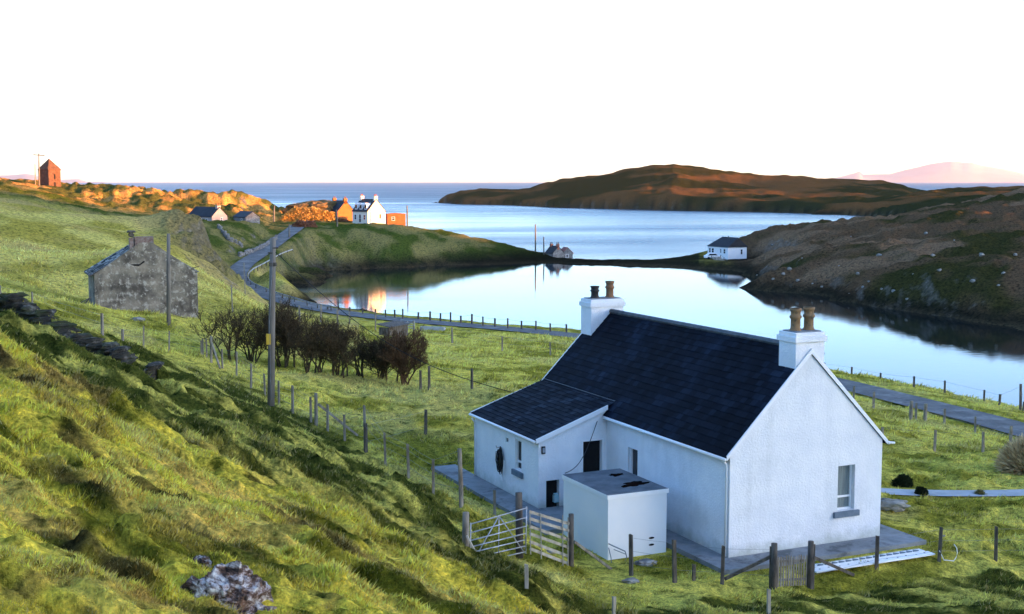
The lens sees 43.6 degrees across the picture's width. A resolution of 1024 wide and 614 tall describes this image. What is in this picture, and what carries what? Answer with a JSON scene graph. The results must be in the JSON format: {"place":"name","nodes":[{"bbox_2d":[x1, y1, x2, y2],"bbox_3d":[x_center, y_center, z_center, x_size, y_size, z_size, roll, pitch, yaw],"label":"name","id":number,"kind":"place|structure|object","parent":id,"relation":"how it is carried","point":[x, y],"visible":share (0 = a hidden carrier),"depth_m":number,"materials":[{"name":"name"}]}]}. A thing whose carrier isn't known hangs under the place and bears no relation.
{"place":"outdoors","nodes":[
{"label":"outdoors","id":0,"kind":"place"},
{"bbox_2d":[0,174,104,182],"bbox_3d":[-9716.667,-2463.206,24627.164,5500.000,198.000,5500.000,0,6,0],"label":"mountain range","id":1,"kind":"structure","parent":0,"point":[24,176],"depth_m":23003.53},
{"bbox_2d":[420,326,445,330],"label":"water trough","id":2,"kind":"object","parent":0,"point":[434,328],"visible":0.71,"depth_m":153.01,"materials":[{"name":"metal"}]},
{"bbox_2d":[0,164,1023,613],"bbox_3d":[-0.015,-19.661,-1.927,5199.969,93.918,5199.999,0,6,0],"label":"ground","id":3,"kind":"structure","parent":0,"point":[890,222],"depth_m":59.64,"materials":[{"name":"green plant"}]},
{"bbox_2d":[33,153,44,185],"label":"utility pole","id":4,"kind":"object","parent":3,"relation":"on","point":[38,155],"visible":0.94,"depth_m":320.01,"materials":[{"name":"brown wood"}]},
{"bbox_2d":[37,159,60,186],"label":"stone tower","id":5,"kind":"structure","parent":3,"relation":"on","point":[50,173],"depth_m":324.98,"materials":[{"name":"stone"}]},
{"bbox_2d":[0,292,163,379],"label":"dry stone wall","id":6,"kind":"structure","parent":3,"relation":"on","point":[30,311],"depth_m":46.98,"materials":[{"name":"grey stone"}]},
{"bbox_2d":[0,285,201,354],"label":"hill fence","id":7,"kind":"object","parent":3,"relation":"on","point":[102,325],"visible":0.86,"depth_m":64.49,"materials":[{"name":"grey wood"}]},
{"bbox_2d":[130,317,144,321],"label":"stone","id":8,"kind":"object","parent":3,"relation":"on","point":[138,318],"visible":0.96,"depth_m":83.65,"materials":[{"name":"grey stone"}]},
{"bbox_2d":[84,230,199,317],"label":"ruined barn","id":9,"kind":"structure","parent":3,"relation":"on","point":[132,274],"depth_m":91.63,"materials":[{"name":"stone"}]},
{"bbox_2d":[166,234,170,325],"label":"utility pole","id":10,"kind":"object","parent":3,"relation":"on","point":[168,282],"visible":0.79,"depth_m":84.58,"materials":[{"name":"brown wood"}]},
{"bbox_2d":[192,555,211,567],"bbox_3d":[-3.414,2.895,14.270,0.304,0.245,0.312,-2,6,-21],"label":"rock","id":11,"kind":"object","parent":3,"relation":"on","point":[201,559],"visible":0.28,"depth_m":14.20,"materials":[{"name":"stone"}]},
{"bbox_2d":[189,203,227,220],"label":"long cottage","id":12,"kind":"structure","parent":3,"relation":"on","point":[216,212],"depth_m":283.39,"materials":[{"name":"paint"}]},
{"bbox_2d":[190,301,263,360],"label":"bare shrub","id":13,"kind":"object","parent":3,"relation":"on","point":[238,322],"visible":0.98,"depth_m":78.07,"materials":[{"name":"brown plant"}]},
{"bbox_2d":[180,561,276,613],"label":"rock outcrop","id":14,"kind":"object","parent":3,"relation":"on","point":[238,584],"visible":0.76,"depth_m":12.59,"materials":[{"name":"stone"}]},
{"bbox_2d":[217,224,242,247],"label":"dry stone wall","id":15,"kind":"structure","parent":3,"relation":"on","point":[226,235],"depth_m":255.38,"materials":[{"name":"grey stone"}]},
{"bbox_2d":[231,285,232,311],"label":"stake","id":16,"kind":"object","parent":3,"relation":"on","point":[231,299],"visible":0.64,"depth_m":109.35,"materials":[{"name":"grey wood"}]},
{"bbox_2d":[233,211,260,223],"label":"byre","id":17,"kind":"structure","parent":3,"relation":"on","point":[250,216],"depth_m":296.93,"materials":[{"name":"stone"}]},
{"bbox_2d":[233,309,267,362],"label":"bare shrub","id":18,"kind":"object","parent":3,"relation":"on","point":[258,338],"visible":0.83,"depth_m":79.01,"materials":[{"name":"plant"}]},
{"bbox_2d":[238,235,277,256],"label":"dry stone wall","id":19,"kind":"structure","parent":3,"relation":"on","point":[252,250],"depth_m":252.59,"materials":[{"name":"grey stone"}]},
{"bbox_2d":[266,238,277,405],"bbox_3d":[-9.817,1.002,52.512,0.609,7.678,0.345,0,6,0],"label":"utility pole","id":20,"kind":"object","parent":3,"relation":"on","point":[270,339],"visible":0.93,"depth_m":52.39,"materials":[{"name":"grey wood"}]},
{"bbox_2d":[275,252,509,391],"bbox_3d":[-4.911,0.524,51.492,9.869,5.542,0.029,1,6,11],"label":"overhead cable","id":21,"kind":"object","parent":20,"relation":"attached to","point":[382,339],"visible":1,"depth_m":51.63,"materials":[{"name":"black rubber"}]},
{"bbox_2d":[248,292,315,367],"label":"bare shrub","id":22,"kind":"object","parent":3,"relation":"on","point":[283,318],"visible":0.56,"depth_m":79.95,"materials":[{"name":"brown plant"}]},
{"bbox_2d":[291,219,306,227],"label":"bush","id":23,"kind":"object","parent":3,"relation":"on","point":[299,223],"visible":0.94,"depth_m":298.72,"materials":[{"name":"brown plant"}]},
{"bbox_2d":[278,206,335,221],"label":"bush","id":24,"kind":"object","parent":3,"relation":"on","point":[306,213],"visible":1,"depth_m":326.40,"materials":[{"name":"orange plant"}]},
{"bbox_2d":[282,200,336,213],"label":"rock knoll","id":25,"kind":"structure","parent":3,"relation":"on","point":[326,205],"depth_m":343.79,"materials":[{"name":"brown stone"}]},
{"bbox_2d":[305,220,316,226],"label":"bush","id":26,"kind":"object","parent":3,"relation":"on","point":[309,223],"visible":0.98,"depth_m":299.67,"materials":[{"name":"brown plant"}]},
{"bbox_2d":[285,313,340,372],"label":"bare shrub","id":27,"kind":"object","parent":3,"relation":"on","point":[312,339],"visible":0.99,"depth_m":76.19,"materials":[{"name":"brown plant"}]},
{"bbox_2d":[202,336,463,507],"bbox_3d":[-10.404,3.973,58.365,2.324,2.711,40.934,-3,6,-26],"label":"hillside fence","id":28,"kind":"object","parent":3,"relation":"on","point":[459,453],"visible":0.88,"depth_m":50.98,"materials":[{"name":"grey wood"}]},
{"bbox_2d":[336,210,337,226],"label":"utility pole","id":29,"kind":"object","parent":3,"relation":"on","point":[336,218],"visible":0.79,"depth_m":304.29,"materials":[{"name":"brown wood"}]},
{"bbox_2d":[311,316,366,377],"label":"bare shrub","id":30,"kind":"object","parent":3,"relation":"on","point":[343,340],"visible":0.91,"depth_m":76.85,"materials":[{"name":"plant"}]},
{"bbox_2d":[331,196,352,220],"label":"village house","id":31,"kind":"structure","parent":3,"relation":"on","point":[343,208],"depth_m":342.73,"materials":[{"name":"paint"}]},
{"bbox_2d":[335,218,351,222],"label":"bush","id":32,"kind":"object","parent":3,"relation":"on","point":[342,219],"visible":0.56,"depth_m":331.67,"materials":[{"name":"brown plant"}]},
{"bbox_2d":[346,336,372,377],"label":"bare shrub","id":33,"kind":"object","parent":3,"relation":"on","point":[357,360],"visible":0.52,"depth_m":79.57,"materials":[{"name":"brown plant"}]},
{"bbox_2d":[352,194,385,223],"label":"village house","id":34,"kind":"structure","parent":3,"relation":"on","point":[369,211],"depth_m":326.40,"materials":[{"name":"white paint"}]},
{"bbox_2d":[358,328,403,380],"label":"bare shrub","id":35,"kind":"object","parent":3,"relation":"on","point":[374,346],"visible":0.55,"depth_m":78.54,"materials":[{"name":"brown plant"}]},
{"bbox_2d":[376,320,409,335],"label":"feed shelter","id":36,"kind":"object","parent":3,"relation":"on","point":[398,325],"visible":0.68,"depth_m":116.32,"materials":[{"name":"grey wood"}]},
{"bbox_2d":[363,409,426,452],"bbox_3d":[-4.751,5.236,53.167,0.190,2.168,7.388,1,6,15],"label":"paddock fence","id":37,"kind":"object","parent":3,"relation":"on","point":[365,431],"visible":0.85,"depth_m":49.67,"materials":[{"name":"grey wood"}]},
{"bbox_2d":[386,213,405,225],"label":"rusty shed","id":38,"kind":"structure","parent":3,"relation":"on","point":[396,218],"depth_m":333.98,"materials":[{"name":"orange metal"}]},
{"bbox_2d":[376,323,429,384],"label":"bare shrub","id":39,"kind":"object","parent":3,"relation":"on","point":[395,356],"visible":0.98,"depth_m":76.64,"materials":[{"name":"brown plant"}]},
{"bbox_2d":[0,329,839,613],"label":"hillside grass","id":40,"kind":"structure","parent":3,"relation":"on","point":[130,432],"depth_m":18.00,"materials":[{"name":"green plant"}]},
{"bbox_2d":[280,300,566,354],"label":"field fence","id":41,"kind":"object","parent":3,"relation":"on","point":[502,343],"visible":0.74,"depth_m":112.69,"materials":[{"name":"brown wood"}]},
{"bbox_2d":[419,366,472,390],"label":"paddock fence","id":42,"kind":"object","parent":3,"relation":"on","point":[429,381],"visible":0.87,"depth_m":74.60,"materials":[{"name":"grey wood"}]},
{"bbox_2d":[327,304,566,332],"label":"shore fence","id":43,"kind":"object","parent":3,"relation":"on","point":[430,312],"visible":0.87,"depth_m":163.73,"materials":[{"name":"brown wood"}]},
{"bbox_2d":[462,512,468,545],"bbox_3d":[-1.297,6.562,35.650,0.207,1.714,0.224,0,6,0],"label":"gate post","id":44,"kind":"object","parent":3,"relation":"on","point":[465,525],"visible":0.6,"depth_m":35.55,"materials":[{"name":"grey wood"}]},
{"bbox_2d":[470,506,526,555],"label":"field gate","id":45,"kind":"structure","parent":44,"relation":"attached to","point":[498,533],"depth_m":36.42,"materials":[{"name":"metal"}]},
{"bbox_2d":[466,535,474,549],"bbox_3d":[-1.004,6.805,35.435,0.542,0.979,0.080,1,6,6],"label":"prop","id":46,"kind":"object","parent":3,"relation":"on","point":[469,540],"visible":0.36,"depth_m":35.38,"materials":[{"name":"grey wood"}]},
{"bbox_2d":[493,490,495,515],"bbox_3d":[-0.593,6.880,43.936,0.107,1.241,0.105,-1,6,-13],"label":"stake","id":47,"kind":"object","parent":3,"relation":"on","point":[494,501],"visible":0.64,"depth_m":43.88,"materials":[{"name":"grey wood"}]},
{"bbox_2d":[515,492,523,558],"bbox_3d":[0.218,6.396,37.525,0.243,1.939,0.256,0,6,0],"label":"gate post","id":48,"kind":"object","parent":3,"relation":"on","point":[518,504],"visible":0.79,"depth_m":37.44,"materials":[{"name":"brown wood"}]},
{"bbox_2d":[524,564,528,588],"bbox_3d":[0.336,6.269,29.151,0.099,0.850,0.090,0,6,4],"label":"stake","id":49,"kind":"object","parent":3,"relation":"on","point":[526,577],"visible":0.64,"depth_m":29.10,"materials":[{"name":"grey wood"}]},
{"bbox_2d":[545,242,564,257],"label":"slipway house","id":50,"kind":"structure","parent":3,"relation":"on","point":[555,251],"depth_m":317.25,"materials":[{"name":"stone"}]},
{"bbox_2d":[562,247,573,258],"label":"slipway shed","id":51,"kind":"structure","parent":3,"relation":"on","point":[568,252],"depth_m":318.78,"materials":[{"name":"stone"}]},
{"bbox_2d":[569,513,573,566],"bbox_3d":[1.749,7.141,37.982,0.176,2.037,0.221,0,6,0],"label":"gate post","id":52,"kind":"object","parent":3,"relation":"on","point":[571,540],"visible":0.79,"depth_m":37.90,"materials":[{"name":"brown wood"}]},
{"bbox_2d":[528,510,569,565],"bbox_3d":[1.113,6.828,37.490,1.491,1.988,0.093,-4,7,-34],"label":"wooden hurdle","id":53,"kind":"object","parent":52,"relation":"attached to","point":[562,537],"visible":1,"depth_m":37.50,"materials":[{"name":"grey wood"}]},
{"bbox_2d":[574,540,611,568],"bbox_3d":[2.427,7.456,38.416,1.491,1.155,0.080,-4,7,-36],"label":"prop","id":54,"kind":"object","parent":3,"relation":"on","point":[592,554],"visible":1,"depth_m":38.35,"materials":[{"name":"grey wood"}]},
{"bbox_2d":[612,596,615,613],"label":"stake","id":55,"kind":"object","parent":3,"relation":"on","point":[613,604],"visible":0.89,"depth_m":32.25,"materials":[{"name":"grey wood"}]},
{"bbox_2d":[562,468,668,562],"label":"flat roofed shed","id":56,"kind":"structure","parent":3,"relation":"on","point":[611,510],"depth_m":40.42,"materials":[{"name":"paint"}]},
{"bbox_2d":[622,577,639,583],"bbox_3d":[3.466,8.021,37.438,0.537,0.218,0.342,0,6,0],"label":"stone","id":57,"kind":"object","parent":3,"relation":"on","point":[630,580],"visible":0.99,"depth_m":37.32,"materials":[{"name":"grey stone"}]},
{"bbox_2d":[633,558,656,565],"bbox_3d":[4.106,7.865,39.315,0.664,0.286,0.482,-3,6,-30],"label":"stone","id":58,"kind":"object","parent":3,"relation":"on","point":[645,562],"visible":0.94,"depth_m":39.18,"materials":[{"name":"grey stone"}]},
{"bbox_2d":[469,281,894,557],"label":"cottage","id":59,"kind":"structure","parent":3,"relation":"on","point":[735,443],"depth_m":41.67,"materials":[{"name":"white paint"}]},
{"bbox_2d":[495,445,503,480],"bbox_3d":[-0.485,5.818,47.851,0.224,1.302,0.806,-3,6,-24],"label":"garden hose","id":60,"kind":"object","parent":59,"relation":"attached to","point":[499,460],"visible":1,"depth_m":47.85,"materials":[{"name":"black rubber"}]},
{"bbox_2d":[511,440,522,478],"bbox_3d":[0.252,5.506,46.655,0.220,1.340,0.870,-3,6,-24],"label":"window","id":61,"kind":"structure","parent":59,"relation":"in","point":[514,472],"depth_m":46.78,"materials":[{"name":"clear glass"}]},
{"bbox_2d":[565,421,597,473],"bbox_3d":[2.405,4.825,44.102,0.028,1.128,3.883,2,6,19],"label":"cable","id":62,"kind":"object","parent":59,"relation":"attached to","point":[585,451],"visible":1,"depth_m":44.45,"materials":[{"name":"black rubber"}]},
{"bbox_2d":[581,438,603,471],"bbox_3d":[2.851,5.881,46.106,0.890,2.300,0.230,-3,6,-24],"label":"door","id":63,"kind":"structure","parent":59,"relation":"in","point":[590,461],"depth_m":46.12,"materials":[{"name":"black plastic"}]},
{"bbox_2d":[631,448,637,474],"bbox_3d":[4.324,5.486,44.554,0.080,1.150,0.660,-3,6,-24],"label":"window","id":64,"kind":"structure","parent":59,"relation":"in","point":[634,453],"depth_m":44.73,"materials":[{"name":"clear glass"}]},
{"bbox_2d":[833,465,859,518],"bbox_3d":[10.668,5.887,41.078,1.000,1.670,0.340,-3,6,-24],"label":"window","id":65,"kind":"structure","parent":59,"relation":"in","point":[844,472],"depth_m":41.22,"materials":[{"name":"grey glass"}]},
{"bbox_2d":[692,564,695,580],"bbox_3d":[5.325,7.946,37.505,0.090,0.850,0.097,-2,6,-18],"label":"stake","id":66,"kind":"object","parent":3,"relation":"on","point":[693,572],"visible":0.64,"depth_m":37.46,"materials":[{"name":"grey wood"}]},
{"bbox_2d":[629,534,771,587],"bbox_3d":[5.498,7.643,37.426,4.261,1.766,0.688,1,6,12],"label":"front fence","id":67,"kind":"object","parent":3,"relation":"on","point":[674,566],"visible":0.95,"depth_m":37.28,"materials":[{"name":"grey wood"}]},
{"bbox_2d":[704,253,721,258],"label":"parked car","id":68,"kind":"object","parent":3,"relation":"on","point":[707,256],"visible":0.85,"depth_m":298.42,"materials":[{"name":"white metal"}]},
{"bbox_2d":[707,237,747,258],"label":"shore cottage","id":69,"kind":"structure","parent":3,"relation":"on","point":[731,247],"depth_m":304.89,"materials":[{"name":"white paint"}]},
{"bbox_2d":[766,589,770,613],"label":"stake","id":70,"kind":"object","parent":3,"relation":"on","point":[768,601],"visible":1,"depth_m":34.40,"materials":[{"name":"grey wood"}]},
{"bbox_2d":[770,542,777,590],"bbox_3d":[7.620,7.699,37.184,0.207,1.709,0.205,0,6,0],"label":"gate post","id":71,"kind":"object","parent":3,"relation":"on","point":[774,567],"visible":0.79,"depth_m":37.10,"materials":[{"name":"grey wood"}]},
{"bbox_2d":[777,554,806,586],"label":"picket gate","id":72,"kind":"structure","parent":71,"relation":"attached to","point":[786,579],"depth_m":37.40,"materials":[{"name":"grey wood"}]},
{"bbox_2d":[806,540,813,587],"bbox_3d":[8.774,7.729,37.644,0.196,1.741,0.232,0,6,0],"label":"gate post","id":73,"kind":"object","parent":3,"relation":"on","point":[810,555],"visible":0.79,"depth_m":37.53,"materials":[{"name":"grey wood"}]},
{"bbox_2d":[815,548,934,572],"bbox_3d":[11.076,7.803,39.525,4.695,0.101,0.620,-2,6,-26],"label":"white panel","id":74,"kind":"object","parent":3,"relation":"on","point":[822,567],"visible":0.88,"depth_m":39.49,"materials":[{"name":"plastic"}]},
{"bbox_2d":[880,497,910,511],"bbox_3d":[13.742,7.167,46.347,1.339,0.491,0.880,0,6,0],"label":"stone","id":75,"kind":"object","parent":3,"relation":"on","point":[894,505],"visible":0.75,"depth_m":46.05,"materials":[{"name":"grey stone"}]},
{"bbox_2d":[891,474,913,487],"bbox_3d":[16.411,7.294,53.771,1.030,0.620,0.944,0,6,0],"label":"dark shrub","id":76,"kind":"object","parent":3,"relation":"on","point":[901,480],"visible":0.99,"depth_m":53.61,"materials":[{"name":"green plant"}]},
{"bbox_2d":[810,526,997,588],"bbox_3d":[13.114,7.733,39.817,9.826,2.010,0.657,-3,6,-24],"label":"front fence","id":77,"kind":"object","parent":3,"relation":"on","point":[941,529],"visible":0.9,"depth_m":39.11,"materials":[{"name":"grey wood"}]},
{"bbox_2d":[939,544,957,560],"bbox_3d":[13.667,7.695,40.085,0.586,0.550,0.045,0,6,2],"label":"hose loop","id":78,"kind":"object","parent":77,"relation":"hanging from","point":[950,560],"visible":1,"depth_m":40.09,"materials":[{"name":"white rubber"}]},
{"bbox_2d":[914,486,928,496],"bbox_3d":[16.506,7.464,51.652,0.650,0.554,0.675,3,6,24],"label":"dark shrub","id":79,"kind":"object","parent":3,"relation":"on","point":[920,490],"visible":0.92,"depth_m":51.51,"materials":[{"name":"green plant"}]},
{"bbox_2d":[830,364,1023,410],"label":"shore fence","id":80,"kind":"object","parent":3,"relation":"on","point":[1020,397],"visible":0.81,"depth_m":105.70,"materials":[{"name":"grey wood"}]},
{"bbox_2d":[853,385,1020,442],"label":"roadside fence","id":81,"kind":"object","parent":3,"relation":"on","point":[910,409],"visible":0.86,"depth_m":88.23,"materials":[{"name":"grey wood"}]},
{"bbox_2d":[881,427,1007,451],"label":"garden fence","id":82,"kind":"object","parent":3,"relation":"on","point":[935,440],"visible":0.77,"depth_m":65.83,"materials":[{"name":"grey wood"}]},
{"bbox_2d":[974,489,984,496],"bbox_3d":[19.002,7.578,51.974,0.687,0.514,0.575,0,6,0],"label":"grass tuft","id":83,"kind":"object","parent":3,"relation":"on","point":[980,491],"visible":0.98,"depth_m":51.92,"materials":[{"name":"green plant"}]},
{"bbox_2d":[990,433,1023,474],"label":"straw tussock","id":84,"kind":"object","parent":3,"relation":"on","point":[1010,460],"visible":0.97,"depth_m":58.00,"materials":[{"name":"beige plant"}]},
{"bbox_2d":[0,0,1023,181],"label":"sky","id":85,"kind":"structure","parent":0,"point":[104,90],"materials":[{"name":"white"}]},
{"bbox_2d":[69,182,1023,303],"bbox_3d":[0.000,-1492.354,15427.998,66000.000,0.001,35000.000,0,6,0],"label":"sea","id":86,"kind":"structure","parent":0,"point":[591,233],"depth_m":697.83,"materials":[{"name":"blue liquid"}]},
{"bbox_2d":[230,220,1023,436],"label":"road","id":87,"kind":"structure","parent":0,"point":[249,261],"depth_m":150.93,"materials":[{"name":"grey asphalt"}]},
{"bbox_2d":[247,249,331,309],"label":"crash barrier","id":88,"kind":"object","parent":87,"relation":"on","point":[330,306],"visible":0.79,"depth_m":201.91,"materials":[{"name":"grey metal"}]},
{"bbox_2d":[292,263,1023,405],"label":"lagoon water","id":89,"kind":"structure","parent":0,"point":[968,355],"depth_m":193.51,"materials":[{"name":"blue liquid"}]},
{"bbox_2d":[711,255,726,259],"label":"landing stage","id":90,"kind":"object","parent":89,"relation":"in","point":[717,258],"visible":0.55,"depth_m":296.25,"materials":[{"name":"wood"}]},
{"bbox_2d":[431,464,926,574],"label":"slab path","id":91,"kind":"structure","parent":0,"point":[483,488],"depth_m":41.09,"materials":[{"name":"concrete"}]},
{"bbox_2d":[837,161,1023,181],"bbox_3d":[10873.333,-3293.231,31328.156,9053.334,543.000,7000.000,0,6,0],"label":"mountain range","id":92,"kind":"structure","parent":0,"point":[951,171],"depth_m":28866.73,"materials":[{"name":"pink"}]},
{"bbox_2d":[881,488,1023,495],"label":"garden path","id":93,"kind":"structure","parent":0,"point":[1018,492],"depth_m":52.00,"materials":[{"name":"concrete"}]}
]}

